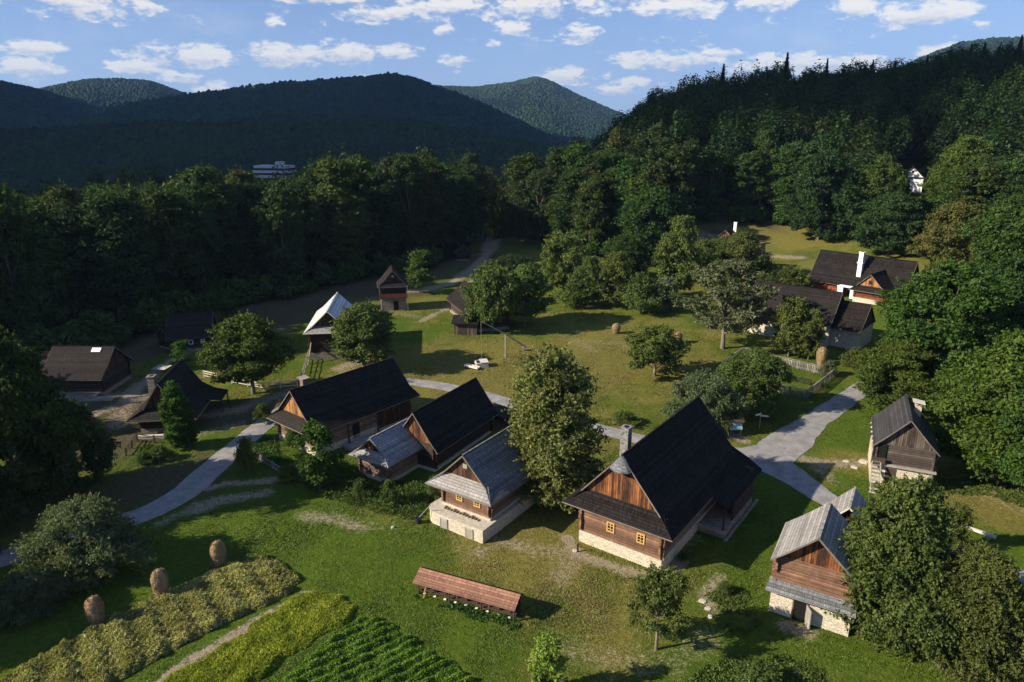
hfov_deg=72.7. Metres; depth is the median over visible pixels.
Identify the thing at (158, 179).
forest tree
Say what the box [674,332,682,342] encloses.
haystack
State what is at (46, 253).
forest tree
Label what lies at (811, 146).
forest tree
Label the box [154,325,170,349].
entry shed
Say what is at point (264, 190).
forest tree
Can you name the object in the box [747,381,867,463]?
road
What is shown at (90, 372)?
cottage
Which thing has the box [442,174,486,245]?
forest tree
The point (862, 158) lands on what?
forest tree
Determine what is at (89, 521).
spreading tree
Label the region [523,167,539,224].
forest tree
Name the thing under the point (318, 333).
white roofed barn
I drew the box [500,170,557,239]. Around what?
broad tree
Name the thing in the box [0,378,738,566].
road
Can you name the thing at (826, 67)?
spruce tree
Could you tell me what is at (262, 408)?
young tree
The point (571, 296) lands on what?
shrub
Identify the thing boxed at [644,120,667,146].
forest tree
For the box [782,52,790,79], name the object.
spruce tree
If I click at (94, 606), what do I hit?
haystack
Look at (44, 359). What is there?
shed annex
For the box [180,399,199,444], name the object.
columnar tree
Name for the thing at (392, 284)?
stone granary
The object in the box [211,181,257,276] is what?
forest tree
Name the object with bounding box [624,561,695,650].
apple tree
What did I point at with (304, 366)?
rail fence
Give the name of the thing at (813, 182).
broad tree
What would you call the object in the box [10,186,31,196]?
forest tree
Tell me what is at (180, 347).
young tree
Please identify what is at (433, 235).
forest tree
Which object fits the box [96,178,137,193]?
forest tree
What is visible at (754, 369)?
spreading tree
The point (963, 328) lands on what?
broad tree
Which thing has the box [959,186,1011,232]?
forest tree
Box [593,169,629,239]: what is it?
forest tree
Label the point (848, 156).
forest tree
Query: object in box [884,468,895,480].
lower door
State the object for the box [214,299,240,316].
young tree
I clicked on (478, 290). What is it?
apple tree
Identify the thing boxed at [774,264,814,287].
shrub
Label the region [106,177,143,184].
forest tree
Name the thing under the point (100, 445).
broad tree
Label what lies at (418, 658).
potato field
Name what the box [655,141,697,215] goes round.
forest tree
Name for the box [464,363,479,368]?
trough
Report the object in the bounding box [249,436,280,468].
weeds
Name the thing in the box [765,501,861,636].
stone storehouse
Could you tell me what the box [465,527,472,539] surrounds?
door
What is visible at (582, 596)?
dry grass
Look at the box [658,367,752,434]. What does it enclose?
spreading tree
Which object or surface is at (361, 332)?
round tree
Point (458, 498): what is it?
window
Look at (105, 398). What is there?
plank stack
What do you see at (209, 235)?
forest tree
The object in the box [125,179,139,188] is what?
forest tree
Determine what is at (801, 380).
garden bed
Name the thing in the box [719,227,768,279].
round tree
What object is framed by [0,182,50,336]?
forest tree
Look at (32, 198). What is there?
forest tree
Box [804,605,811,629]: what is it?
door
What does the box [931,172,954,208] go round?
forest tree
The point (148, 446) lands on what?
garden bed
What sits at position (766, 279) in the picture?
shrub
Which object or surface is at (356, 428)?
side door
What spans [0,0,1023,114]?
sky
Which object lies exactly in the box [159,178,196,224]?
forest tree
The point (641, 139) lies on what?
forest tree
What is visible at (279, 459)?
garden bed
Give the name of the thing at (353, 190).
forest tree
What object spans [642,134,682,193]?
forest tree
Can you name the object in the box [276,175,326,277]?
forest tree
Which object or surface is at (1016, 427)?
broad tree
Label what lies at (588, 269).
willow tree
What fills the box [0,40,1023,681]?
ground
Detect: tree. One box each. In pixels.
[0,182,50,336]
[0,204,76,326]
[0,325,101,519]
[0,565,76,627]
[2,195,85,329]
[7,193,53,303]
[8,490,157,598]
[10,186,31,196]
[16,396,121,488]
[17,193,40,202]
[24,196,75,257]
[32,198,106,318]
[36,178,94,312]
[67,190,157,326]
[76,192,102,297]
[77,184,92,196]
[79,179,106,187]
[83,198,159,295]
[85,180,111,197]
[87,183,172,307]
[94,184,124,195]
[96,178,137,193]
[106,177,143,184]
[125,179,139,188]
[131,178,157,192]
[133,182,192,282]
[134,185,196,263]
[139,187,214,291]
[143,173,165,186]
[155,379,191,449]
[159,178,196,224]
[169,163,240,270]
[169,340,194,365]
[178,176,225,286]
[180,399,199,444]
[196,309,299,393]
[200,162,223,173]
[205,171,226,181]
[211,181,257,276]
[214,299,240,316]
[223,169,269,273]
[225,164,254,275]
[229,182,260,276]
[230,180,280,274]
[244,188,302,270]
[250,182,308,285]
[251,402,271,422]
[265,175,281,187]
[273,177,310,275]
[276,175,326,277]
[289,170,306,178]
[291,417,346,488]
[298,156,331,261]
[299,179,314,263]
[303,153,326,173]
[307,152,377,263]
[326,297,399,366]
[331,160,368,251]
[339,154,363,247]
[343,150,363,159]
[343,154,395,261]
[352,169,406,254]
[375,152,407,256]
[377,166,405,255]
[379,479,398,502]
[386,151,428,252]
[402,164,452,248]
[403,249,436,293]
[417,144,438,164]
[418,156,462,250]
[439,162,458,245]
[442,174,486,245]
[445,164,478,243]
[458,150,491,241]
[459,259,530,331]
[490,253,533,273]
[494,259,558,324]
[500,153,544,223]
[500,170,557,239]
[501,341,611,513]
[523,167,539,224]
[526,163,564,221]
[539,228,598,294]
[542,188,583,232]
[543,145,566,167]
[543,155,570,167]
[546,168,605,234]
[548,167,573,227]
[549,140,601,193]
[568,255,605,305]
[571,174,609,242]
[574,205,614,240]
[580,159,604,193]
[591,146,619,163]
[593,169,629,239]
[593,250,634,306]
[595,234,651,278]
[599,151,624,171]
[601,166,618,235]
[604,124,627,154]
[609,156,651,231]
[611,184,697,262]
[613,174,659,235]
[619,143,644,167]
[622,322,691,375]
[624,129,658,158]
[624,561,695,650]
[634,161,669,211]
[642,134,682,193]
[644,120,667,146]
[651,214,706,290]
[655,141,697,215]
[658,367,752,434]
[664,132,677,143]
[677,136,708,206]
[679,257,781,348]
[688,236,722,281]
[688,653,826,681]
[693,149,730,212]
[711,234,731,273]
[711,347,798,417]
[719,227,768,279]
[720,63,724,90]
[726,149,768,205]
[743,127,778,205]
[763,138,806,201]
[765,145,798,204]
[769,295,812,356]
[777,145,866,239]
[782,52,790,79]
[786,135,832,196]
[796,307,826,359]
[820,472,971,661]
[824,58,828,73]
[834,151,861,183]
[839,149,875,191]
[841,190,932,254]
[847,152,913,231]
[849,335,953,411]
[872,289,897,311]
[875,254,1023,402]
[904,539,1023,681]
[906,198,988,270]
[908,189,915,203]
[913,131,997,218]
[921,328,1023,481]
[926,172,979,210]
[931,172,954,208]
[941,158,1009,207]
[942,161,1015,231]
[942,501,979,551]
[947,251,1023,362]
[950,158,995,175]
[952,192,1023,266]
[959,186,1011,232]
[974,358,1023,485]
[976,156,1023,193]
[981,172,1023,213]
[988,152,1019,167]
[995,45,1000,64]
[1010,150,1023,161]
[1011,187,1023,248]
[1013,35,1023,61]
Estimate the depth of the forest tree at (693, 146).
215.67 m
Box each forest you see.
[0,36,1023,240]
[21,40,1023,241]
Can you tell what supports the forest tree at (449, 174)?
on the ground at (782, 242)
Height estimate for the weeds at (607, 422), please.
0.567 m
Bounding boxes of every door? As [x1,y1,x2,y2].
[352,422,359,437]
[440,517,447,529]
[458,325,465,334]
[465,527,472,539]
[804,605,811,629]
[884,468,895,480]
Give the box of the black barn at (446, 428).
[402,377,498,471]
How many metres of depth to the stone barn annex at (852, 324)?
118.59 m
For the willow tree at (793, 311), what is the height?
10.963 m
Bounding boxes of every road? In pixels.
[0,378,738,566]
[737,445,1023,582]
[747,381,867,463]
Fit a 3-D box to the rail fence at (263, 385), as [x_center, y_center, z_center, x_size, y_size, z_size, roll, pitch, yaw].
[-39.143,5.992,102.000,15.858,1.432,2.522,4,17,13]
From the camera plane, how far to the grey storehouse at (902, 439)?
72.20 m
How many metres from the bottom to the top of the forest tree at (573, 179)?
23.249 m
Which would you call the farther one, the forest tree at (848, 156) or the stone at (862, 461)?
the forest tree at (848, 156)
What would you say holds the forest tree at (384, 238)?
on the ground at (782, 242)
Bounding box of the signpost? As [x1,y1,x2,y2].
[756,413,768,428]
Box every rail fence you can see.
[202,370,297,389]
[301,349,308,375]
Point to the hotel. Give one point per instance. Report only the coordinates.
(264, 171)
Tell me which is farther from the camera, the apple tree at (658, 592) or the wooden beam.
the wooden beam
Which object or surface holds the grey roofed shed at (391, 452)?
on the ground at (782, 242)
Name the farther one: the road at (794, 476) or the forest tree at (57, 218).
the forest tree at (57, 218)
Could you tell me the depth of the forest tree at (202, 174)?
153.68 m
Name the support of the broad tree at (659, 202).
on the ground at (782, 242)
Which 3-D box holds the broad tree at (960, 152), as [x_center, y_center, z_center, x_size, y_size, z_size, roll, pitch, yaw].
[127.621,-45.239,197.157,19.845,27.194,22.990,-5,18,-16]
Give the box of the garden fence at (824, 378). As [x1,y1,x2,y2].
[718,347,835,398]
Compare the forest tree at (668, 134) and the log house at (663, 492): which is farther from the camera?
the forest tree at (668, 134)
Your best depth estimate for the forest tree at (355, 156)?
228.27 m
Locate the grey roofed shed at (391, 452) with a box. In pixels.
[348,417,422,481]
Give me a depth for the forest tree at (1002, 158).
179.29 m
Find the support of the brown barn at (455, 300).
on the ground at (782, 242)
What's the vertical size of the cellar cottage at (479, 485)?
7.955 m
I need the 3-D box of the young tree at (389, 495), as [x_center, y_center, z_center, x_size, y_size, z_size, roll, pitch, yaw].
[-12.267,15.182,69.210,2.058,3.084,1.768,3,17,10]
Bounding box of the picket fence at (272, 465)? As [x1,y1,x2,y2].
[253,449,307,471]
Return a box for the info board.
[728,419,744,435]
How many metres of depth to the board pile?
106.82 m
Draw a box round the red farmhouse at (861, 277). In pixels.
[808,249,918,304]
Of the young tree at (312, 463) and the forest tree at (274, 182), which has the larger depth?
the forest tree at (274, 182)
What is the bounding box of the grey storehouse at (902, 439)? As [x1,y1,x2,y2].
[868,394,940,493]
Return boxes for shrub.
[84,408,101,427]
[131,450,153,464]
[147,443,173,460]
[232,434,259,470]
[274,462,298,482]
[282,423,302,449]
[348,478,373,497]
[426,474,440,500]
[551,277,597,309]
[608,408,638,426]
[618,271,664,313]
[643,274,688,311]
[675,550,689,561]
[698,272,751,303]
[717,580,734,595]
[728,657,785,681]
[749,273,778,289]
[750,251,779,276]
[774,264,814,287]
[816,359,841,375]
[837,347,870,366]
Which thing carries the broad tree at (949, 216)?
on the ground at (782, 242)
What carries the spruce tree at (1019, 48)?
on the ground at (782, 242)
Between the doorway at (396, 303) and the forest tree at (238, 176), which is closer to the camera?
the doorway at (396, 303)
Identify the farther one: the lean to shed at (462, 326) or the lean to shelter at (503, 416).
the lean to shed at (462, 326)
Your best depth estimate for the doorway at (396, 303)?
143.28 m
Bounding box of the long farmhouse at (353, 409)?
[266,357,419,455]
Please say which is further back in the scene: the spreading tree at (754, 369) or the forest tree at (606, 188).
the forest tree at (606, 188)
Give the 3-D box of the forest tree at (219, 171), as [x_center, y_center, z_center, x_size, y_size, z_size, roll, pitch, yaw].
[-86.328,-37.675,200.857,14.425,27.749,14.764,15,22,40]
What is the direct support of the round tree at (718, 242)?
on the ground at (782, 242)
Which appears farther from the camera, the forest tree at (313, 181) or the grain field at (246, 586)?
the forest tree at (313, 181)
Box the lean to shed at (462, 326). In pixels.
[451,315,478,334]
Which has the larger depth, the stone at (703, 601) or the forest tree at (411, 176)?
the forest tree at (411, 176)
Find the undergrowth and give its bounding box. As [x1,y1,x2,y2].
[0,198,959,350]
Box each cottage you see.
[40,346,134,399]
[165,311,217,352]
[425,425,536,543]
[714,222,737,238]
[907,165,925,192]
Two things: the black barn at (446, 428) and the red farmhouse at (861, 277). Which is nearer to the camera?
the black barn at (446, 428)
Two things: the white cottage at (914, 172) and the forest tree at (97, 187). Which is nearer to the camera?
the forest tree at (97, 187)
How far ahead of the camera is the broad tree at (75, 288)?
124.78 m
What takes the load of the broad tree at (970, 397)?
on the ground at (782, 242)
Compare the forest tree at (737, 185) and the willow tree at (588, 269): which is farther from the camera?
the forest tree at (737, 185)
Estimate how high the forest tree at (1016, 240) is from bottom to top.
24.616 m
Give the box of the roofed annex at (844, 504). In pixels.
[824,486,867,566]
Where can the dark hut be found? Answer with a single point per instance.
(462, 251)
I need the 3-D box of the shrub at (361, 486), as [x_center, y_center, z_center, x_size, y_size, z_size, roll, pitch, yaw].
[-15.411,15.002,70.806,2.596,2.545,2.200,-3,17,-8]
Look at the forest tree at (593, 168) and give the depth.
206.19 m
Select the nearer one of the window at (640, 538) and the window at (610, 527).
the window at (640, 538)
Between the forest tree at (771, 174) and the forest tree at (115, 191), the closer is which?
the forest tree at (115, 191)
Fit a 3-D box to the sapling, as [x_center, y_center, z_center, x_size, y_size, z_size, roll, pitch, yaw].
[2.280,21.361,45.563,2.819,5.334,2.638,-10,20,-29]
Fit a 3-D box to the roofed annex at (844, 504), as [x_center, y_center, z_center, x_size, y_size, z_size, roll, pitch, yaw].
[28.121,16.412,58.557,4.390,7.555,3.885,10,20,30]
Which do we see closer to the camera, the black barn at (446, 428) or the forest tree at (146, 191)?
the black barn at (446, 428)
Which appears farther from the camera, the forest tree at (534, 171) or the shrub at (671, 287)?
the forest tree at (534, 171)
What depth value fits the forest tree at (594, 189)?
192.70 m
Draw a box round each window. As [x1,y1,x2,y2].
[456,495,462,501]
[473,501,480,507]
[606,521,614,533]
[636,532,644,544]
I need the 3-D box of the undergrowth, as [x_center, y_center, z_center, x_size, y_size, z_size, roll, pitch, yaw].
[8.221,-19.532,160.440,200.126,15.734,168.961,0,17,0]
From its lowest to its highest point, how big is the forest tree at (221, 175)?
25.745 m
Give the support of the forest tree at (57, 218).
on the ground at (782, 242)
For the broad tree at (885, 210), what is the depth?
176.01 m
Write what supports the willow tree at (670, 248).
on the ground at (782, 242)
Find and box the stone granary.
[377,265,408,310]
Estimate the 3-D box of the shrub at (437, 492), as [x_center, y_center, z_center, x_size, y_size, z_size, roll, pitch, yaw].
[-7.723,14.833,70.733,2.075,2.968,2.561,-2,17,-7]
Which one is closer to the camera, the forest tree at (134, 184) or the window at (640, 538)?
the window at (640, 538)
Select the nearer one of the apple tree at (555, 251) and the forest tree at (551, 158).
the apple tree at (555, 251)
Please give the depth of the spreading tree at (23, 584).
52.80 m
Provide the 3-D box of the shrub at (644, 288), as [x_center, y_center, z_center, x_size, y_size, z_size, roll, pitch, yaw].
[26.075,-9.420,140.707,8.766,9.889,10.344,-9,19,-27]
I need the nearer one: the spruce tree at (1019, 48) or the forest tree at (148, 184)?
the forest tree at (148, 184)
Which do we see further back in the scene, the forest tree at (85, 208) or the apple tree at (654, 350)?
the forest tree at (85, 208)
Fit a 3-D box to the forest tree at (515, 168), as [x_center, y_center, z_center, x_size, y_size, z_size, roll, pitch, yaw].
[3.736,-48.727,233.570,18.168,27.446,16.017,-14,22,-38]
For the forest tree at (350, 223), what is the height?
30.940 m
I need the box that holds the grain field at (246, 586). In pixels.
[0,555,300,681]
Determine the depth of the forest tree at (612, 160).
214.21 m
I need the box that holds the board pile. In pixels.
[153,365,171,369]
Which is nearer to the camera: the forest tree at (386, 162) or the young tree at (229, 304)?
the young tree at (229, 304)
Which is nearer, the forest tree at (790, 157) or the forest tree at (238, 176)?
the forest tree at (238, 176)
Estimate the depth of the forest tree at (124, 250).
138.69 m
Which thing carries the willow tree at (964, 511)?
on the ground at (782, 242)
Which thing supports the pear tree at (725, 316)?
on the ground at (782, 242)
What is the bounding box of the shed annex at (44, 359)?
[35,351,49,377]
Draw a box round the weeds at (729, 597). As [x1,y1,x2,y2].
[704,583,761,635]
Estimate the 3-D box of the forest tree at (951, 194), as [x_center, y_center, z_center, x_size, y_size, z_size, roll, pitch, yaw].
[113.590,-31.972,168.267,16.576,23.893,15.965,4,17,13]
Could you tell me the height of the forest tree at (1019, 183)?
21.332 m
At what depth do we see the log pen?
82.70 m
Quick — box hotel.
[253,161,295,179]
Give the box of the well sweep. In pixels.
[481,321,526,359]
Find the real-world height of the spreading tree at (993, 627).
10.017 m
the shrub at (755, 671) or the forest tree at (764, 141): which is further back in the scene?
the forest tree at (764, 141)
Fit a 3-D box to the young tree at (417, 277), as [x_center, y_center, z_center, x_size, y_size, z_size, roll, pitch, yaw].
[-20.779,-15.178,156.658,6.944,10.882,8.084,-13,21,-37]
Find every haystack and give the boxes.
[83,594,110,630]
[149,568,169,598]
[207,540,230,570]
[609,323,621,334]
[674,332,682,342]
[816,347,828,367]
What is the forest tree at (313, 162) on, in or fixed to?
on the ground at (782, 242)
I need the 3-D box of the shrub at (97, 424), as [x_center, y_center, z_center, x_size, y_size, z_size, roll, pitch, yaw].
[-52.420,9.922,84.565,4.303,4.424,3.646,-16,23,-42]
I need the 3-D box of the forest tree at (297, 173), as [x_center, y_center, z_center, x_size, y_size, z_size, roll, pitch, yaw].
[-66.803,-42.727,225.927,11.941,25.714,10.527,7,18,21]
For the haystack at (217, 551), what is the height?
2.605 m
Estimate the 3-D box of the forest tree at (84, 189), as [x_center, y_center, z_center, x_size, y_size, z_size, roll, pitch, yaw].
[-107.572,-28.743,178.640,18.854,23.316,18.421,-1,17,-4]
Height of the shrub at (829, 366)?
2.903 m
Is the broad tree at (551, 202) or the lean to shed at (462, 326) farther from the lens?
the broad tree at (551, 202)
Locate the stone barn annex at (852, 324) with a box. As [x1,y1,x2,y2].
[830,300,875,348]
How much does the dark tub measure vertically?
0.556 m
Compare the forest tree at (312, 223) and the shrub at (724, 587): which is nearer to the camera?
the shrub at (724, 587)
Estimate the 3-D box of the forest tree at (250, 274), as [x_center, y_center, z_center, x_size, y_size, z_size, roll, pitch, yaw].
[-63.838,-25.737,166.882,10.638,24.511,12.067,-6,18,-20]
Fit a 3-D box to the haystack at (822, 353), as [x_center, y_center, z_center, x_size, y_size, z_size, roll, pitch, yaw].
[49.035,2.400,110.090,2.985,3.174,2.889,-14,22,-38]
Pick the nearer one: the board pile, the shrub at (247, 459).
the shrub at (247, 459)
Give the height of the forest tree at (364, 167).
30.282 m
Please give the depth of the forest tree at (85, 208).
138.59 m
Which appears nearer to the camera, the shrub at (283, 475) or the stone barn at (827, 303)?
the shrub at (283, 475)
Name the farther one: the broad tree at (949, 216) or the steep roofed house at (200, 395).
the broad tree at (949, 216)
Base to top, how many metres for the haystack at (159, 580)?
2.607 m
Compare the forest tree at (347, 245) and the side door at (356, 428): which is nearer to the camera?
the side door at (356, 428)
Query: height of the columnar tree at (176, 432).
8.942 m
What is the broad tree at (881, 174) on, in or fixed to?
on the ground at (782, 242)
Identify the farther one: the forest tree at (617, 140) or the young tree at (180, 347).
the forest tree at (617, 140)
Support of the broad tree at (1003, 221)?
on the ground at (782, 242)
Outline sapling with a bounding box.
[523,628,569,681]
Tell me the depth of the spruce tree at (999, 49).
315.17 m
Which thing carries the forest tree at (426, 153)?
on the ground at (782, 242)
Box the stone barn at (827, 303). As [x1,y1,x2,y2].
[747,280,843,346]
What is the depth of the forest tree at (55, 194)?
129.88 m
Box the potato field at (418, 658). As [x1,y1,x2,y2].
[281,615,478,681]
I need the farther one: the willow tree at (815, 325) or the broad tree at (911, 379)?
the willow tree at (815, 325)
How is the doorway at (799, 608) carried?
in the stone storehouse at (808, 557)
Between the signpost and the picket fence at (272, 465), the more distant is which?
the signpost
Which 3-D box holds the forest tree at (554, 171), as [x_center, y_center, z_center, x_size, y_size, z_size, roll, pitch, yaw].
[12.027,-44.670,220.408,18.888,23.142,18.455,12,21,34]
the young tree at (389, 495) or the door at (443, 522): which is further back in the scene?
the young tree at (389, 495)
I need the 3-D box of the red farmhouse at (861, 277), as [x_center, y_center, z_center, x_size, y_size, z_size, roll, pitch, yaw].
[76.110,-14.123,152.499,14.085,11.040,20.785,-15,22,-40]
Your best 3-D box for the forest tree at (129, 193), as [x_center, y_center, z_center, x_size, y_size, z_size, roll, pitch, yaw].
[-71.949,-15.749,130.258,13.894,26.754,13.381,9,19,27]
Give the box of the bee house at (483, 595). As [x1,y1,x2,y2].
[412,567,523,620]
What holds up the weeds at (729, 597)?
on the ground at (782, 242)
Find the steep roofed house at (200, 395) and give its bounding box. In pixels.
[125,358,228,438]
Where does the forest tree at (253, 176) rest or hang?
on the ground at (782, 242)
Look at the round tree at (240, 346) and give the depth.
95.02 m
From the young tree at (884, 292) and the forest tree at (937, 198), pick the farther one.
the forest tree at (937, 198)
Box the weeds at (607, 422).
[515,406,654,429]
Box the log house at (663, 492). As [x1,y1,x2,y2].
[562,395,761,570]
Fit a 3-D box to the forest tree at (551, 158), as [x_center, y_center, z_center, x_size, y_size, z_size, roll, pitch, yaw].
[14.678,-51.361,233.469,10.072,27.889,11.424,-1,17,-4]
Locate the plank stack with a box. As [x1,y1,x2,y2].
[68,396,114,400]
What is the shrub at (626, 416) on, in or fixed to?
on the ground at (782, 242)
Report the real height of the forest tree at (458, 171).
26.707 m
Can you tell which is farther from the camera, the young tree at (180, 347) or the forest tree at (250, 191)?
the forest tree at (250, 191)
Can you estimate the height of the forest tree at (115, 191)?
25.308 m
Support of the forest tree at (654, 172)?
on the ground at (782, 242)
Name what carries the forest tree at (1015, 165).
on the ground at (782, 242)
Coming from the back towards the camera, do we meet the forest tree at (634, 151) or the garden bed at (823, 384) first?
the forest tree at (634, 151)
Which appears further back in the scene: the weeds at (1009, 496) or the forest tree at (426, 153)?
the forest tree at (426, 153)
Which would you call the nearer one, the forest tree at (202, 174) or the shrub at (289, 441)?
the shrub at (289, 441)
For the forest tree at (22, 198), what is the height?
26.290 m
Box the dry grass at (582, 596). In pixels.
[4,310,1021,681]
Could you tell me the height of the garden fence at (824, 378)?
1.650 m
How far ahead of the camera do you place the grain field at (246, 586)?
52.08 m
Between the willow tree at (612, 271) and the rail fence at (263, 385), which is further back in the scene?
the willow tree at (612, 271)
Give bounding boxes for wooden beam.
[961,526,996,539]
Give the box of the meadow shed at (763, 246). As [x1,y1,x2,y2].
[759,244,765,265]
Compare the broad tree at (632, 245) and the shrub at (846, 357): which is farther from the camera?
the broad tree at (632, 245)
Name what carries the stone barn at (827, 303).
on the ground at (782, 242)
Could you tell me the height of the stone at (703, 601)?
0.151 m
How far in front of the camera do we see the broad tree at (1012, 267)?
97.62 m
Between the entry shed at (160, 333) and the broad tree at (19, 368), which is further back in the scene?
the entry shed at (160, 333)
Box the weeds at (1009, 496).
[936,475,1023,506]
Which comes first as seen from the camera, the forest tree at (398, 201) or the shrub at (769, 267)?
the shrub at (769, 267)
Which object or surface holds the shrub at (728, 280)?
on the ground at (782, 242)
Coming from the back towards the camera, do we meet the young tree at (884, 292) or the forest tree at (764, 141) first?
the forest tree at (764, 141)
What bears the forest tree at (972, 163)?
on the ground at (782, 242)
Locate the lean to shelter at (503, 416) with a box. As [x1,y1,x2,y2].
[493,403,516,428]
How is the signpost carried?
on the ground at (782, 242)
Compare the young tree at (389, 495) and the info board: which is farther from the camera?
the info board
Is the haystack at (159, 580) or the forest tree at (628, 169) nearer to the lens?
the haystack at (159, 580)
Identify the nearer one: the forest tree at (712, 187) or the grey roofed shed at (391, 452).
the grey roofed shed at (391, 452)
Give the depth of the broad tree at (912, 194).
215.52 m
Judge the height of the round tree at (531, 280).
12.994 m
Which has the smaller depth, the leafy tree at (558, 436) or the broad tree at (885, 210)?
the leafy tree at (558, 436)
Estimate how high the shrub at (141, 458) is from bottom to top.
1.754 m
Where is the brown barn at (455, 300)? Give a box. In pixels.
[446,280,512,331]
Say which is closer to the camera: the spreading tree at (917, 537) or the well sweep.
the spreading tree at (917, 537)
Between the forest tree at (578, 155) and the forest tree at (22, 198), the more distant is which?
the forest tree at (578, 155)
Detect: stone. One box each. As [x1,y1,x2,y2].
[698,599,705,603]
[858,459,867,463]
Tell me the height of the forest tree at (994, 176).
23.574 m
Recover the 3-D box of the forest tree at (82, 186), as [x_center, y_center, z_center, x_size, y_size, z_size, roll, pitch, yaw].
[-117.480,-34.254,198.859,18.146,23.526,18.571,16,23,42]
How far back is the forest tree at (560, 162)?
228.98 m
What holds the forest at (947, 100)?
on the ground at (782, 242)
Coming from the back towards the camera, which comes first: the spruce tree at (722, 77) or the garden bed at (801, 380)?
the spruce tree at (722, 77)
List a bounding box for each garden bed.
[139,442,170,456]
[264,452,293,466]
[791,376,810,383]
[805,380,827,387]
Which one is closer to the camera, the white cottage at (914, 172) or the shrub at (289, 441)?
the shrub at (289, 441)
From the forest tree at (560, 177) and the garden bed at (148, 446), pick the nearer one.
the garden bed at (148, 446)
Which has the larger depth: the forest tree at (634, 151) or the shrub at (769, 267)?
the forest tree at (634, 151)
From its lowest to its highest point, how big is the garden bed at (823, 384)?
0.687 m
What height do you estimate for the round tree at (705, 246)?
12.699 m
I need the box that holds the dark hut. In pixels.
[454,242,471,260]
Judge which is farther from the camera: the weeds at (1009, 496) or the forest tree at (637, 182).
the forest tree at (637, 182)
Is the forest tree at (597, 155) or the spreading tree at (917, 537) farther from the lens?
the forest tree at (597, 155)
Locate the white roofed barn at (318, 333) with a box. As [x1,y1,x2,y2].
[303,292,351,364]
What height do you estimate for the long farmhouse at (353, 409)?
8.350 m
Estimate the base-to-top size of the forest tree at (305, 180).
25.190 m
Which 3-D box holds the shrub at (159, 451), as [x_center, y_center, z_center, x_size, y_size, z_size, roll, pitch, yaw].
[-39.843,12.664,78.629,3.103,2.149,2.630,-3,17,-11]
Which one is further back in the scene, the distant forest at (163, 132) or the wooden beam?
the distant forest at (163, 132)
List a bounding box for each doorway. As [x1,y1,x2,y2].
[393,301,398,310]
[792,600,806,622]
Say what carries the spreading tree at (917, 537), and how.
on the ground at (782, 242)
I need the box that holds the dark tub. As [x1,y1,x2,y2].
[414,516,421,524]
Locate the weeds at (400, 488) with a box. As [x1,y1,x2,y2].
[298,461,432,519]
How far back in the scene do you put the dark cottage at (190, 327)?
117.10 m
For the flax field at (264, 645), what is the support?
on the ground at (782, 242)
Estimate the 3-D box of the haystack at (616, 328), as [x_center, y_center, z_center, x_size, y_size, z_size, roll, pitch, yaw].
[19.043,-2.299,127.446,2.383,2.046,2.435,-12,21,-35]
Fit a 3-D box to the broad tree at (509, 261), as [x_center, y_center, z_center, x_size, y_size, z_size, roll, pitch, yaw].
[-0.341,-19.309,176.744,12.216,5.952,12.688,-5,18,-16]
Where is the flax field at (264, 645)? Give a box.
[162,591,356,681]
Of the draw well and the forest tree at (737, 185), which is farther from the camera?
the forest tree at (737, 185)
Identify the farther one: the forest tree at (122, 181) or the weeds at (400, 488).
the forest tree at (122, 181)
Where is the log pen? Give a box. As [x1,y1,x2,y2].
[124,433,190,455]
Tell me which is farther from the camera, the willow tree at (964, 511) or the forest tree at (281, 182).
the forest tree at (281, 182)
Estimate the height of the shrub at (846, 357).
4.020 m
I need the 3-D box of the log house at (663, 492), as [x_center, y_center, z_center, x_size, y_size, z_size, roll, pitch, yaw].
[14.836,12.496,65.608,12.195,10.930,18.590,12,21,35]
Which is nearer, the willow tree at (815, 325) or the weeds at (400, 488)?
the weeds at (400, 488)
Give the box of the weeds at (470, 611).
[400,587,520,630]
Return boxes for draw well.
[474,358,488,367]
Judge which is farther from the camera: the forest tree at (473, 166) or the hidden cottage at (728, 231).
the forest tree at (473, 166)
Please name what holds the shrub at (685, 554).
on the ground at (782, 242)
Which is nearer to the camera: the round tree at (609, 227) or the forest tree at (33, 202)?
the forest tree at (33, 202)
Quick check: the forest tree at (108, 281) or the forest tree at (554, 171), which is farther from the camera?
the forest tree at (554, 171)
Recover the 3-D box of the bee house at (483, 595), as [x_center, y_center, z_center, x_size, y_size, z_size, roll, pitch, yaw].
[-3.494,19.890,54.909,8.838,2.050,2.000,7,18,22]
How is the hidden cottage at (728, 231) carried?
on the ground at (782, 242)
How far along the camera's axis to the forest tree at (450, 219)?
197.68 m
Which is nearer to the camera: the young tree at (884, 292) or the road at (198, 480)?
the road at (198, 480)
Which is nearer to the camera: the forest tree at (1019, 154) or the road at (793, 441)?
the road at (793, 441)
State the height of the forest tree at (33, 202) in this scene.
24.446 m
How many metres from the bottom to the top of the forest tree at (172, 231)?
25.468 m
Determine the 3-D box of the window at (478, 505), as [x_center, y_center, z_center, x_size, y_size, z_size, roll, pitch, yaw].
[-3.247,15.057,64.703,0.750,0.850,0.110,11,20,32]
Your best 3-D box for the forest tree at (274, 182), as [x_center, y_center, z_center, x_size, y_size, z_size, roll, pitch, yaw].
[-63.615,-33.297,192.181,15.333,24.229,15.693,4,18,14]
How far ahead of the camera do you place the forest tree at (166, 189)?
151.65 m
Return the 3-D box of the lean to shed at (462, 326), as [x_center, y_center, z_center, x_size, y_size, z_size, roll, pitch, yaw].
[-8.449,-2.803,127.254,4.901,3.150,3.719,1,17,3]

